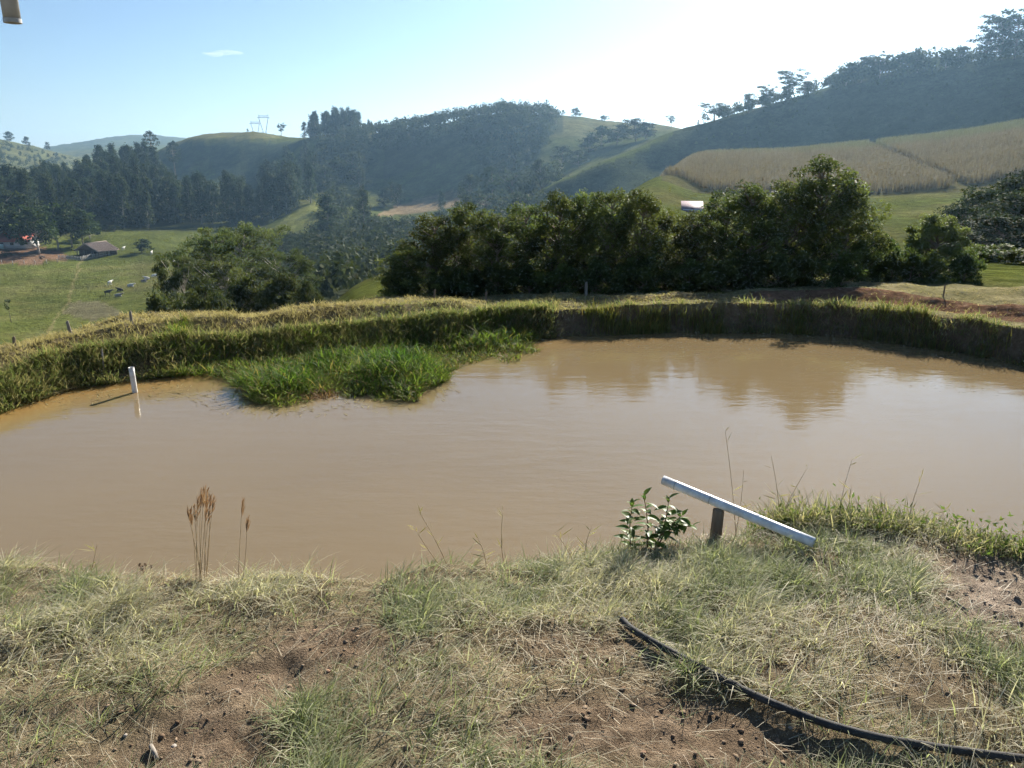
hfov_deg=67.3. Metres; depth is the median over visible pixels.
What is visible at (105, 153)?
eucalyptus tree
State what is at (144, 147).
eucalyptus tree
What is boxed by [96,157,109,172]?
eucalyptus tree
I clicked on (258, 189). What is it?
eucalyptus tree
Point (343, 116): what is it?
eucalyptus tree
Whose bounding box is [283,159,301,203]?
eucalyptus tree
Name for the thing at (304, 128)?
eucalyptus tree
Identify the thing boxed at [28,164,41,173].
eucalyptus tree
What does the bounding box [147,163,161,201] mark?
eucalyptus tree
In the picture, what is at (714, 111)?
skyline tree
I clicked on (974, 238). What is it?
grove tree
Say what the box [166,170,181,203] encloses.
eucalyptus tree
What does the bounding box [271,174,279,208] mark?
eucalyptus tree
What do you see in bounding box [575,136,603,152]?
valley tree
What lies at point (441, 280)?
bush
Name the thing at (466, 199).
valley tree
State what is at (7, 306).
young tree
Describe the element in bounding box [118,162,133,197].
eucalyptus tree
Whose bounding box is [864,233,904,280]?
bush
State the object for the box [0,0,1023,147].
sky
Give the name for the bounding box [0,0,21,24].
downpipe
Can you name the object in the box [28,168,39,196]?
eucalyptus tree
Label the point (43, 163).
eucalyptus tree
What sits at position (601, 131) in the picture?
valley tree
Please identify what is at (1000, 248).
shrub
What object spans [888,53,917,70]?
skyline tree
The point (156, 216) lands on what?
eucalyptus tree
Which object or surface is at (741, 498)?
seeding stalk
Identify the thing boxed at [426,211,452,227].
valley tree
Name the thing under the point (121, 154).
eucalyptus tree
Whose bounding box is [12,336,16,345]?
wooden stake
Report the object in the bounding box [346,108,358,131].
eucalyptus tree
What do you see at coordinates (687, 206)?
farm shed
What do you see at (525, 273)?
bush
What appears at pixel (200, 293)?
shrub
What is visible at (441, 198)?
eucalyptus tree
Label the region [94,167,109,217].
eucalyptus tree
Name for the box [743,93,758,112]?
skyline tree
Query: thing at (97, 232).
yard tree
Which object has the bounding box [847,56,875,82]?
skyline tree
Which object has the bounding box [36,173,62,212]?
eucalyptus tree
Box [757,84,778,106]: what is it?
skyline tree
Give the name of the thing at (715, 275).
bush
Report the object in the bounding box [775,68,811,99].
skyline tree
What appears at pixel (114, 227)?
bush
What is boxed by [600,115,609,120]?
skyline tree
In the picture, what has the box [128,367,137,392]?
overflow pipe
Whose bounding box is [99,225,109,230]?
bush
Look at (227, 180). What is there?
eucalyptus tree
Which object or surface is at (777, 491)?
seeding stalk
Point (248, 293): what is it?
shrub
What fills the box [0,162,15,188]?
eucalyptus tree
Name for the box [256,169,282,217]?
eucalyptus tree
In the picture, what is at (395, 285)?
bush
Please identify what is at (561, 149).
valley tree
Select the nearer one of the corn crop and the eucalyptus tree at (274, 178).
the corn crop
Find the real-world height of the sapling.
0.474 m
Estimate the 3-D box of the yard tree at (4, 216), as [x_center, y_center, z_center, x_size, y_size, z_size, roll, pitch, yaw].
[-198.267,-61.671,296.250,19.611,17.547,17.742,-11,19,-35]
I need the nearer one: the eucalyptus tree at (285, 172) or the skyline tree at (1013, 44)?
the skyline tree at (1013, 44)
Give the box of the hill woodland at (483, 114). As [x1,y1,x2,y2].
[313,97,564,193]
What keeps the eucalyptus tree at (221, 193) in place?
on the hills
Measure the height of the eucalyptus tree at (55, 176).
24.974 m
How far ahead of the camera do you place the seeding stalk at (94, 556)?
4.35 m
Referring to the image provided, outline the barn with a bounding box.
[73,241,119,256]
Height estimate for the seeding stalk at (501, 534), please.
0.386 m
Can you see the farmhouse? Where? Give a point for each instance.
(5, 242)
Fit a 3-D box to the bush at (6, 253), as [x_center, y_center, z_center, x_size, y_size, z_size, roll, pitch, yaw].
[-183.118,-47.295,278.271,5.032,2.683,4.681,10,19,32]
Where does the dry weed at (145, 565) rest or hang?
on the ground at (222, 738)
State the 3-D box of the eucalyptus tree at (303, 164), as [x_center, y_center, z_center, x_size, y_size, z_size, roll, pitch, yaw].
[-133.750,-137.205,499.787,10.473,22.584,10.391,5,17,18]
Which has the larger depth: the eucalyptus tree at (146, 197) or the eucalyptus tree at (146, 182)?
the eucalyptus tree at (146, 182)
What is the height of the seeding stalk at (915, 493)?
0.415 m
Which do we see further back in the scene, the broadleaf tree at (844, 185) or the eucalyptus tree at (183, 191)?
the eucalyptus tree at (183, 191)
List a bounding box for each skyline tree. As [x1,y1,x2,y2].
[3,131,14,141]
[21,136,30,145]
[277,123,285,135]
[571,107,581,115]
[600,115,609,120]
[665,115,676,127]
[698,102,727,121]
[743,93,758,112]
[753,95,774,107]
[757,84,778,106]
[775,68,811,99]
[794,81,815,93]
[837,63,863,85]
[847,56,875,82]
[865,54,893,77]
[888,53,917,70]
[905,48,928,72]
[935,54,956,69]
[948,45,974,67]
[966,29,1009,59]
[976,39,1015,60]
[977,13,1022,60]
[984,8,1023,58]
[998,23,1023,52]
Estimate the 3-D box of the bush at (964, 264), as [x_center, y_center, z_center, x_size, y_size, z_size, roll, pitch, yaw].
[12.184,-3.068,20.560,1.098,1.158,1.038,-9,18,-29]
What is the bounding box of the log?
[4,248,34,248]
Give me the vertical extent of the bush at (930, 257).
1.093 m
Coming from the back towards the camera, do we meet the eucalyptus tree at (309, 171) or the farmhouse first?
the eucalyptus tree at (309, 171)
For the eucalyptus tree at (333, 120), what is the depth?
648.03 m
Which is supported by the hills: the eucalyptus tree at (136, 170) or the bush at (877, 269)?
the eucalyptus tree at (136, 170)
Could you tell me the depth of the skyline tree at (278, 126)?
776.31 m
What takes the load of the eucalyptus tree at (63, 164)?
on the hills
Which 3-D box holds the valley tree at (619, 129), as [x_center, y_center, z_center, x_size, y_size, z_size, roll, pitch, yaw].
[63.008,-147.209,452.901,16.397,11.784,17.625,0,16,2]
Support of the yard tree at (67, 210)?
on the hills
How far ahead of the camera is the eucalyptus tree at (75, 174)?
431.04 m
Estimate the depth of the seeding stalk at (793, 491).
4.93 m
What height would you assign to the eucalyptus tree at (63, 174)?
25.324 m
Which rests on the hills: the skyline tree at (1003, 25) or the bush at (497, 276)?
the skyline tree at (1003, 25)
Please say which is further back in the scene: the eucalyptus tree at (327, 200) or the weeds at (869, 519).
the eucalyptus tree at (327, 200)
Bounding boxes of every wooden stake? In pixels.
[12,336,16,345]
[66,320,71,335]
[101,349,104,369]
[129,310,132,322]
[585,282,587,295]
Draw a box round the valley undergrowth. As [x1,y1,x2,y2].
[270,176,565,300]
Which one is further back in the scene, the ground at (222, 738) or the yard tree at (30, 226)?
the yard tree at (30, 226)
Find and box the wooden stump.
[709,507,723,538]
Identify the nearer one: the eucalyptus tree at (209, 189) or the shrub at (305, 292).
the shrub at (305, 292)
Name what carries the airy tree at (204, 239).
on the hills
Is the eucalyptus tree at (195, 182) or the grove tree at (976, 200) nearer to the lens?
the grove tree at (976, 200)
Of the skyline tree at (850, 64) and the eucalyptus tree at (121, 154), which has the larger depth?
the eucalyptus tree at (121, 154)
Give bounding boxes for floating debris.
[38,378,457,418]
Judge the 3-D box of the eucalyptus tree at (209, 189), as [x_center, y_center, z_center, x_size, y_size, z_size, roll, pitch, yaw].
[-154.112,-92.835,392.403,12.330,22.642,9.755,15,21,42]
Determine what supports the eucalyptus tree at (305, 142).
on the hills
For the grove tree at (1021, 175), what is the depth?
46.67 m
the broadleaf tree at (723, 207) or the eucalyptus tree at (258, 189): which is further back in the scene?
the eucalyptus tree at (258, 189)
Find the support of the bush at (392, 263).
on the pond bank
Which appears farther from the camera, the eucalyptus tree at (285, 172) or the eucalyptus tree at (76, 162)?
the eucalyptus tree at (76, 162)
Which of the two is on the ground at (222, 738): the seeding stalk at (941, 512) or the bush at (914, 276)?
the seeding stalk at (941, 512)
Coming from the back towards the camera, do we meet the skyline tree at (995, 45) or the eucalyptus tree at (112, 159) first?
the eucalyptus tree at (112, 159)
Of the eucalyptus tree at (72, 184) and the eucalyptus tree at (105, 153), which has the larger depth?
the eucalyptus tree at (105, 153)
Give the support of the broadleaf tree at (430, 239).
on the pond bank
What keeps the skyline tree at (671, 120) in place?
on the hills
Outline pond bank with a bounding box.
[0,278,1023,408]
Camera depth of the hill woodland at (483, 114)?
538.41 m
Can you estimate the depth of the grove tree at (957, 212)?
44.02 m
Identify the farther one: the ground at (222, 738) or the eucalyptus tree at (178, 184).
the eucalyptus tree at (178, 184)
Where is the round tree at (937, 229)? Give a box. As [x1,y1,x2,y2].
[900,212,981,279]
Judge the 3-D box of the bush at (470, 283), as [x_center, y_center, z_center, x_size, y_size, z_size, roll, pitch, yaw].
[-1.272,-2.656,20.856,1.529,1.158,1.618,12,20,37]
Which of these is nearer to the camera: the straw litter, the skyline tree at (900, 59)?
the straw litter
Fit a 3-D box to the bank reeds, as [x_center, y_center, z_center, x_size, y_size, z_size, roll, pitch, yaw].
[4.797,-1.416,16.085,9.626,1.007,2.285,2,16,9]
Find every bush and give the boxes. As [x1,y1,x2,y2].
[1,249,13,256]
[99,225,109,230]
[108,225,121,230]
[379,263,420,296]
[384,260,416,296]
[426,266,475,297]
[445,266,488,297]
[479,262,524,295]
[504,260,549,294]
[532,263,578,293]
[576,254,616,294]
[598,256,657,293]
[616,253,676,293]
[663,258,705,292]
[695,256,744,292]
[727,251,771,289]
[774,251,824,286]
[813,249,868,287]
[842,238,884,280]
[854,248,893,281]
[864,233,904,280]
[876,249,917,283]
[888,246,925,279]
[891,247,934,282]
[918,249,952,283]
[949,247,988,283]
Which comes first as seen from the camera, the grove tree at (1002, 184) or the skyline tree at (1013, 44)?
the grove tree at (1002, 184)
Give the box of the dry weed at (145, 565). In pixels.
[139,563,152,575]
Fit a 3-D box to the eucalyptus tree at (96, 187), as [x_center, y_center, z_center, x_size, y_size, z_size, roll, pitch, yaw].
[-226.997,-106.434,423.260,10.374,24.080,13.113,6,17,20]
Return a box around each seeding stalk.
[80,544,96,575]
[408,525,439,564]
[418,506,446,563]
[473,534,495,567]
[496,507,504,568]
[553,526,574,559]
[576,525,600,556]
[723,427,744,531]
[730,470,750,533]
[767,456,789,506]
[782,465,807,513]
[840,455,859,504]
[840,482,862,512]
[904,471,923,516]
[931,502,951,521]
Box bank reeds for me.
[509,294,1013,359]
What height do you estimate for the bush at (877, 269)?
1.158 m
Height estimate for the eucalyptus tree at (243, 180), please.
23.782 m
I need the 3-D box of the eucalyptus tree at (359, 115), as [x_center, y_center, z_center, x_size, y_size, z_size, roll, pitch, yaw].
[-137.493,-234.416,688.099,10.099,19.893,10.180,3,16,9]
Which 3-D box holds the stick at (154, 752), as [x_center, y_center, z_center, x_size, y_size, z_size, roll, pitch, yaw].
[-1.428,1.469,3.067,0.019,0.032,0.080,-13,20,-39]
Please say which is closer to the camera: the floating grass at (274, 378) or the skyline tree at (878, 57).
the floating grass at (274, 378)
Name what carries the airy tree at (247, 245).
on the hills
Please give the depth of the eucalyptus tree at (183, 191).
420.31 m
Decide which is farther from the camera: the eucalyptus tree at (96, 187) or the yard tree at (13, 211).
the eucalyptus tree at (96, 187)
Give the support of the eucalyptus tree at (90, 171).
on the hills
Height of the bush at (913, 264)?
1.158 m
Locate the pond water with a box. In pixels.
[0,332,1023,581]
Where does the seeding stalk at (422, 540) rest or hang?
on the ground at (222, 738)
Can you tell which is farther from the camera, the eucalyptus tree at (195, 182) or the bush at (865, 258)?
the eucalyptus tree at (195, 182)
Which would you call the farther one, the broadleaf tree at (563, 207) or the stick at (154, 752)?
the broadleaf tree at (563, 207)
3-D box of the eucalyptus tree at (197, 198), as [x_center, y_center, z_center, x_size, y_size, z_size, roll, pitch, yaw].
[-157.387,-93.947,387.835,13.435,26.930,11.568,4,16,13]
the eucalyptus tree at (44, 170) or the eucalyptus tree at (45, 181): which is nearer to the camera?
the eucalyptus tree at (45, 181)
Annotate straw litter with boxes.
[0,520,1023,767]
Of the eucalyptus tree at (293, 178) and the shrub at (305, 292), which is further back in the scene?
the eucalyptus tree at (293, 178)
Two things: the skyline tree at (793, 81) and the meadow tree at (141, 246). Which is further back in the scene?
the skyline tree at (793, 81)
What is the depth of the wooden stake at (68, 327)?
14.15 m
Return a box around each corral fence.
[58,255,80,260]
[80,251,109,260]
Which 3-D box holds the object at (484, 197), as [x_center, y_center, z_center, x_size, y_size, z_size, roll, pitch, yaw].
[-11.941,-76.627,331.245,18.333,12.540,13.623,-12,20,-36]
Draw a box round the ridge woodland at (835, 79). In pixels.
[700,40,1023,120]
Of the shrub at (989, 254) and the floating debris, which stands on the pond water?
the floating debris
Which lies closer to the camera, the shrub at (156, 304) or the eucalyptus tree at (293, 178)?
the shrub at (156, 304)
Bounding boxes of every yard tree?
[0,190,30,217]
[0,202,20,238]
[0,204,33,232]
[6,193,43,222]
[8,206,59,254]
[34,202,74,249]
[52,201,90,247]
[69,208,100,243]
[75,220,100,238]
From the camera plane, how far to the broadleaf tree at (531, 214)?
21.60 m
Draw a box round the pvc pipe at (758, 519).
[661,476,815,546]
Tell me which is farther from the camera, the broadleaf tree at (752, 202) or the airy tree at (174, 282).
the airy tree at (174, 282)
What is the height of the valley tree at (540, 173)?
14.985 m
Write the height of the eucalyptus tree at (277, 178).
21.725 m
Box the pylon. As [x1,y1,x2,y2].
[257,114,269,132]
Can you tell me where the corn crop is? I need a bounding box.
[660,118,1023,194]
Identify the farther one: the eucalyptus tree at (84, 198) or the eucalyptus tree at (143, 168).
the eucalyptus tree at (143, 168)
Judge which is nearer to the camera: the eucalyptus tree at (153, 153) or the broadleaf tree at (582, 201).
the broadleaf tree at (582, 201)
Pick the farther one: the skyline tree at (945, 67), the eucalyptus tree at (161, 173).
the eucalyptus tree at (161, 173)
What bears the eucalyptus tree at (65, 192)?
on the hills
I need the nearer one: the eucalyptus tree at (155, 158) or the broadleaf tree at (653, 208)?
the broadleaf tree at (653, 208)
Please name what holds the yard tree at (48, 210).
on the hills
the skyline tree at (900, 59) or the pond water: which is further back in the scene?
the skyline tree at (900, 59)
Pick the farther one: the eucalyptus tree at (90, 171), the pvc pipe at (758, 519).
the eucalyptus tree at (90, 171)
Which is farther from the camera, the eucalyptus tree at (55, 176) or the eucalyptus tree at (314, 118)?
the eucalyptus tree at (314, 118)
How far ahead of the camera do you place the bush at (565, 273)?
20.46 m
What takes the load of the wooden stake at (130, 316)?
on the pond bank
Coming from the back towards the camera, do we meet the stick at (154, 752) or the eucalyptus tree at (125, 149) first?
the eucalyptus tree at (125, 149)
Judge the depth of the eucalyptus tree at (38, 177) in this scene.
392.48 m
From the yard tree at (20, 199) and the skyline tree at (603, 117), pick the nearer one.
the yard tree at (20, 199)
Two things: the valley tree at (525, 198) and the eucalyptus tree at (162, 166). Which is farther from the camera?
the eucalyptus tree at (162, 166)
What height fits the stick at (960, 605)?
0.019 m
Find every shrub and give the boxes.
[139,286,186,313]
[177,279,241,313]
[215,274,278,313]
[253,271,313,312]
[290,278,324,305]
[963,244,1001,261]
[984,243,1023,261]
[999,248,1023,263]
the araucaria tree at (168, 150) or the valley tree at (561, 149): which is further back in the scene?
the araucaria tree at (168, 150)
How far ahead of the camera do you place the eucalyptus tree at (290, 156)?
512.15 m
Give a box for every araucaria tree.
[141,130,159,153]
[166,140,180,174]
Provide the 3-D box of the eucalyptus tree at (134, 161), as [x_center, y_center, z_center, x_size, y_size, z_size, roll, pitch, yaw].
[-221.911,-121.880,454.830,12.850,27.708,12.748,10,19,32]
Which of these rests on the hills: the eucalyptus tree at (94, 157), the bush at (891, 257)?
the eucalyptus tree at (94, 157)
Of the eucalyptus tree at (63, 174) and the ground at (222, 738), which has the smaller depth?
the ground at (222, 738)
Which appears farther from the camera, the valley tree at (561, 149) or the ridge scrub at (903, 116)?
the valley tree at (561, 149)
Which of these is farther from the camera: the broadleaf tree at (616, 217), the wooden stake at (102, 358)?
the broadleaf tree at (616, 217)
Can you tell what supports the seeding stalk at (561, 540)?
on the ground at (222, 738)
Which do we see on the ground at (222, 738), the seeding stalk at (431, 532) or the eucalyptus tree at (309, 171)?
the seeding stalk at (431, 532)
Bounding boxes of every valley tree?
[267,241,295,257]
[302,239,337,248]
[389,183,404,205]
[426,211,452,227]
[451,193,477,215]
[455,173,481,205]
[499,191,533,213]
[530,158,551,189]
[549,145,574,162]
[564,149,589,166]
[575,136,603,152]
[583,125,617,146]
[606,123,632,143]
[617,117,651,140]
[633,122,657,138]
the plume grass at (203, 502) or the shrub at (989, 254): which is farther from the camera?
the shrub at (989, 254)
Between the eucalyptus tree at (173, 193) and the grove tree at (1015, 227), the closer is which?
the grove tree at (1015, 227)
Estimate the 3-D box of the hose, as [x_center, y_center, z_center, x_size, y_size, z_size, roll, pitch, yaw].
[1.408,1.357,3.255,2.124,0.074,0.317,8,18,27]
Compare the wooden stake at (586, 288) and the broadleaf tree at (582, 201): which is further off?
the broadleaf tree at (582, 201)
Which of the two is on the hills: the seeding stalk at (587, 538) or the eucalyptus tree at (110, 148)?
the eucalyptus tree at (110, 148)
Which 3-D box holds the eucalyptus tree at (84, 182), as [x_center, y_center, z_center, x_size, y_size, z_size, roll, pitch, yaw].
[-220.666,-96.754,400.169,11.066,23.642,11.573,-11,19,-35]
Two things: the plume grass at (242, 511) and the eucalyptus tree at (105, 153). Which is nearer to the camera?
the plume grass at (242, 511)
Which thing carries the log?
on the hills
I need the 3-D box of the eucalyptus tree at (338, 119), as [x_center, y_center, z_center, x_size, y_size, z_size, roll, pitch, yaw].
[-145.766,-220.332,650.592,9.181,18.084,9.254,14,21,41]
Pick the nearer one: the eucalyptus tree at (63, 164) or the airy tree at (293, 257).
the airy tree at (293, 257)
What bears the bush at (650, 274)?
on the pond bank
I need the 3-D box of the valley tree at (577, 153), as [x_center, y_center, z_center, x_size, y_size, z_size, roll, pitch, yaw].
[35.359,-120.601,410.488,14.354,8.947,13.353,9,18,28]
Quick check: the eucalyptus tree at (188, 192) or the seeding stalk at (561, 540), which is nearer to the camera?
the seeding stalk at (561, 540)
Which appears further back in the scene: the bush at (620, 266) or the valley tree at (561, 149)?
the valley tree at (561, 149)
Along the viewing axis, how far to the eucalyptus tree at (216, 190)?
416.83 m
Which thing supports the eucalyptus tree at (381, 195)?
on the hills
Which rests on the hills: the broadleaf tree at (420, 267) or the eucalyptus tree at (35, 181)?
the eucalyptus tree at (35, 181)
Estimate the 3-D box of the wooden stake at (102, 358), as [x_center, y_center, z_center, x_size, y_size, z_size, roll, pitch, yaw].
[-6.908,-0.332,13.011,0.044,0.582,0.030,0,16,0]
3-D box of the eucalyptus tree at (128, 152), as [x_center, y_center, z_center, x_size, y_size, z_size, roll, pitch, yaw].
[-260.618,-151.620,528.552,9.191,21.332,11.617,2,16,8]
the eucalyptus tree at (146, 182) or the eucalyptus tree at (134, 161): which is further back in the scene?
the eucalyptus tree at (134, 161)
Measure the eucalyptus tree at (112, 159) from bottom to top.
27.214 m
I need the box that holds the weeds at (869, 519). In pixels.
[727,482,1023,560]
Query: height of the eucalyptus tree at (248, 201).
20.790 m
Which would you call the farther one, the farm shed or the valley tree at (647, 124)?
the valley tree at (647, 124)
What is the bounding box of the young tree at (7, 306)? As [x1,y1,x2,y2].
[3,299,11,322]
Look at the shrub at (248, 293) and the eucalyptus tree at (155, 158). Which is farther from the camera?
the eucalyptus tree at (155, 158)
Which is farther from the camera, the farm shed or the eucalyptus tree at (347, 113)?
the eucalyptus tree at (347, 113)
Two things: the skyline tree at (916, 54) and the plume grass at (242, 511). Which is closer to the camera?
the plume grass at (242, 511)
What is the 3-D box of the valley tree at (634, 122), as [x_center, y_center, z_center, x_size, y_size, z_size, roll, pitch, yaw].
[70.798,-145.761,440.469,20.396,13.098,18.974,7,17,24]
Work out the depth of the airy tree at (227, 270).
57.92 m
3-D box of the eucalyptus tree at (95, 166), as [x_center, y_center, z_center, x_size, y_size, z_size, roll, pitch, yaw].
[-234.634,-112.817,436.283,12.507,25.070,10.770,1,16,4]
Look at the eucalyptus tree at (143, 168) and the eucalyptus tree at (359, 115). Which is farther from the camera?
the eucalyptus tree at (359, 115)
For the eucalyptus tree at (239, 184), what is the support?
on the hills
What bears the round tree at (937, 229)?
on the pond bank
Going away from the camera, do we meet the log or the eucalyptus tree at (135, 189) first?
the log
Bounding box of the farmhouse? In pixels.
[0,233,39,248]
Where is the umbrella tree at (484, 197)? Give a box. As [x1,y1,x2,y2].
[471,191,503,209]
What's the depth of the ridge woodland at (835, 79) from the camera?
334.72 m
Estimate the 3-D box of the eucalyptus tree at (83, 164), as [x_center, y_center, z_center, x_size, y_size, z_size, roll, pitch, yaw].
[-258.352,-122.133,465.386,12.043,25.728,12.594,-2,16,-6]
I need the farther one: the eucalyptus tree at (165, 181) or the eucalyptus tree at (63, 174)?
the eucalyptus tree at (63, 174)
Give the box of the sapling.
[614,487,698,549]
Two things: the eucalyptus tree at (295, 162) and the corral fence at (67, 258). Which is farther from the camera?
the eucalyptus tree at (295, 162)
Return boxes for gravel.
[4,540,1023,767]
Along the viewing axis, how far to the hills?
327.07 m
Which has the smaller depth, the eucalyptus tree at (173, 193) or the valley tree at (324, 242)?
the valley tree at (324, 242)
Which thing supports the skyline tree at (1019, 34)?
on the hills
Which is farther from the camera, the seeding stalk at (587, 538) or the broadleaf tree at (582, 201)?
the broadleaf tree at (582, 201)
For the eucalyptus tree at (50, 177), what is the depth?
369.78 m
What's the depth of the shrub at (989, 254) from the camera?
30.02 m
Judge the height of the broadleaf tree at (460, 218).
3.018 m
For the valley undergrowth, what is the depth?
247.18 m
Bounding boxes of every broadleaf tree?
[369,245,442,296]
[389,212,480,295]
[421,200,502,295]
[460,209,535,296]
[482,201,566,293]
[513,189,595,292]
[546,188,627,294]
[564,187,656,294]
[599,187,679,291]
[632,206,696,290]
[659,210,733,288]
[683,187,765,286]
[708,178,800,286]
[745,176,830,281]
[761,153,893,281]
[807,191,889,281]
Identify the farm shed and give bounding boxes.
[681,201,703,213]
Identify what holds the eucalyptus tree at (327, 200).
on the hills
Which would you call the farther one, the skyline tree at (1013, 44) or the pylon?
the pylon
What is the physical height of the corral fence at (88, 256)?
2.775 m
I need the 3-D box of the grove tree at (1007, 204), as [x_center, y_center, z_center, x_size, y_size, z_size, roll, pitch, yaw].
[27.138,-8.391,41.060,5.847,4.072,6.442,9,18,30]
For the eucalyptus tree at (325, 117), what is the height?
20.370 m
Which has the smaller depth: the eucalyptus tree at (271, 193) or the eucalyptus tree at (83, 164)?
the eucalyptus tree at (271, 193)
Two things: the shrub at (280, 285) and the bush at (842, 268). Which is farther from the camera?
the shrub at (280, 285)
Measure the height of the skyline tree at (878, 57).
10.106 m
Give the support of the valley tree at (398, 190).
on the hills
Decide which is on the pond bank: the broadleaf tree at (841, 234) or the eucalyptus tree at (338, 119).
the broadleaf tree at (841, 234)
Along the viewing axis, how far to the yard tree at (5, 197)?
324.75 m
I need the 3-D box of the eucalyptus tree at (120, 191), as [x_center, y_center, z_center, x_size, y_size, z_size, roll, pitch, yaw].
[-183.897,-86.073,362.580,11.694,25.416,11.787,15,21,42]
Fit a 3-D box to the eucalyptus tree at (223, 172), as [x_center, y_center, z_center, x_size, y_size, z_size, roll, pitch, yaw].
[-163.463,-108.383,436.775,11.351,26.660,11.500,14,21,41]
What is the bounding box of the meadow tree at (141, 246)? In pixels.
[132,238,154,252]
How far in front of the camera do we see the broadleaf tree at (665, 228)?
21.34 m
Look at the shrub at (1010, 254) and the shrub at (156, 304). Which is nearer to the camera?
the shrub at (1010, 254)
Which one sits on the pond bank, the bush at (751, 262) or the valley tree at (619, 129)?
the bush at (751, 262)
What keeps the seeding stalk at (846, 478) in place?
on the ground at (222, 738)
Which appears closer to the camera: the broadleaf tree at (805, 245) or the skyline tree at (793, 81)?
the broadleaf tree at (805, 245)
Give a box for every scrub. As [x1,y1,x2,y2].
[0,139,73,171]
[566,63,1023,200]
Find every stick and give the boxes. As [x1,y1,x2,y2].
[148,744,158,760]
[946,596,968,611]
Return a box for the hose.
[619,616,1023,762]
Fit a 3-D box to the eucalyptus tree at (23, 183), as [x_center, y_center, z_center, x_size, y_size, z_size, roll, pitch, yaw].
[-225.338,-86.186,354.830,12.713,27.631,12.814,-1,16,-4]
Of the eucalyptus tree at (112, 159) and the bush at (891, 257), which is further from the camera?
the eucalyptus tree at (112, 159)
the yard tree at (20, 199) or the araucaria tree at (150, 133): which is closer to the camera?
the yard tree at (20, 199)
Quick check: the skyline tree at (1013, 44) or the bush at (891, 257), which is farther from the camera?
the skyline tree at (1013, 44)
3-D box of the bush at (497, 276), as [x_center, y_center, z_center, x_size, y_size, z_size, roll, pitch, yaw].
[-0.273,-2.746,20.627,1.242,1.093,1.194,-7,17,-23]
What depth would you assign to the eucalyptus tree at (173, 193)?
384.81 m
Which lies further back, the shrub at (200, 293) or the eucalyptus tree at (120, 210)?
the eucalyptus tree at (120, 210)
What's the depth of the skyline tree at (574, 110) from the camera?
601.05 m
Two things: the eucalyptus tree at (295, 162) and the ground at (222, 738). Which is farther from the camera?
the eucalyptus tree at (295, 162)
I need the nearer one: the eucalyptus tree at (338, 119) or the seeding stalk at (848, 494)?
the seeding stalk at (848, 494)
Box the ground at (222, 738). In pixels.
[0,527,1023,767]
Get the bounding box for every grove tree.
[923,201,995,246]
[941,185,1022,230]
[941,229,1020,249]
[948,211,1023,249]
[951,168,1023,240]
[962,187,1023,248]
[999,171,1023,214]
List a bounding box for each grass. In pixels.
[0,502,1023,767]
[141,298,540,406]
[186,485,215,581]
[238,497,249,579]
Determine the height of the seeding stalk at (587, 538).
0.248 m
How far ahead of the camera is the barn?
291.14 m
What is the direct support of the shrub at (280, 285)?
on the hills
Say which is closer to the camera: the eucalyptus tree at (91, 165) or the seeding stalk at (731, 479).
the seeding stalk at (731, 479)
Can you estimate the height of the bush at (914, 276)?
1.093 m
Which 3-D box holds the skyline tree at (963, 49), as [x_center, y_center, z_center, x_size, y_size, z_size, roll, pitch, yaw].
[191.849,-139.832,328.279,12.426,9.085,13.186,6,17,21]
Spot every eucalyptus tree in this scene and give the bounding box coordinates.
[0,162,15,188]
[12,167,38,203]
[20,169,38,200]
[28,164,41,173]
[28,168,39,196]
[31,176,41,198]
[34,169,44,199]
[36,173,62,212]
[38,165,51,180]
[39,160,52,182]
[39,172,59,203]
[51,165,62,198]
[56,164,67,185]
[59,177,79,211]
[60,162,69,169]
[61,176,82,220]
[67,168,79,185]
[71,158,79,169]
[74,184,99,221]
[76,162,85,183]
[78,162,97,194]
[78,175,98,218]
[82,159,97,189]
[91,153,98,165]
[92,145,100,160]
[92,162,99,191]
[92,168,106,208]
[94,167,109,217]
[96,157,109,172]
[101,150,108,159]
[102,172,121,222]
[106,154,121,173]
[107,142,115,157]
[109,170,134,219]
[110,174,137,227]
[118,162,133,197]
[119,146,126,160]
[121,142,131,164]
[124,171,148,225]
[126,147,134,158]
[126,164,141,212]
[127,154,139,170]
[133,173,163,221]
[134,144,143,160]
[137,187,155,227]
[138,162,156,195]
[139,140,150,160]
[145,186,161,224]
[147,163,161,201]
[148,145,165,176]
[151,154,160,169]
[157,160,168,176]
[157,166,166,183]
[158,172,176,222]
[163,179,184,223]
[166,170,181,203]
[168,176,185,214]
[177,175,199,221]
[180,175,190,215]
[186,170,216,223]
[188,184,202,219]
[189,170,208,217]
[203,179,222,223]
[210,181,222,216]
[217,169,232,213]
[217,182,233,218]
[219,172,240,222]
[226,181,245,224]
[234,179,251,222]
[236,175,253,211]
[242,185,258,222]
[253,183,269,219]
[254,161,266,204]
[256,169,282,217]
[263,184,281,220]
[264,159,274,173]
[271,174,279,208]
[275,163,296,213]
[275,174,288,212]
[281,160,301,209]
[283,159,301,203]
[285,151,301,175]
[293,161,304,191]
[293,165,304,201]
[299,161,317,202]
[300,121,308,138]
[300,155,313,188]
[301,139,309,154]
[305,190,344,232]
[307,122,312,137]
[310,110,319,135]
[319,111,329,135]
[330,113,337,133]
[333,113,341,125]
[339,109,347,130]
[345,106,349,125]
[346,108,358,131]
[351,185,376,230]
[356,110,361,126]
[376,187,391,205]
[436,191,446,213]
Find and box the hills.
[0,54,1023,344]
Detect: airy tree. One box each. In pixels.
[150,250,219,311]
[165,225,259,300]
[177,253,269,311]
[197,221,290,308]
[239,247,324,306]
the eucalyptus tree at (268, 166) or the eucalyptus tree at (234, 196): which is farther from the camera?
the eucalyptus tree at (268, 166)
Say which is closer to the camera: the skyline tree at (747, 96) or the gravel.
the gravel

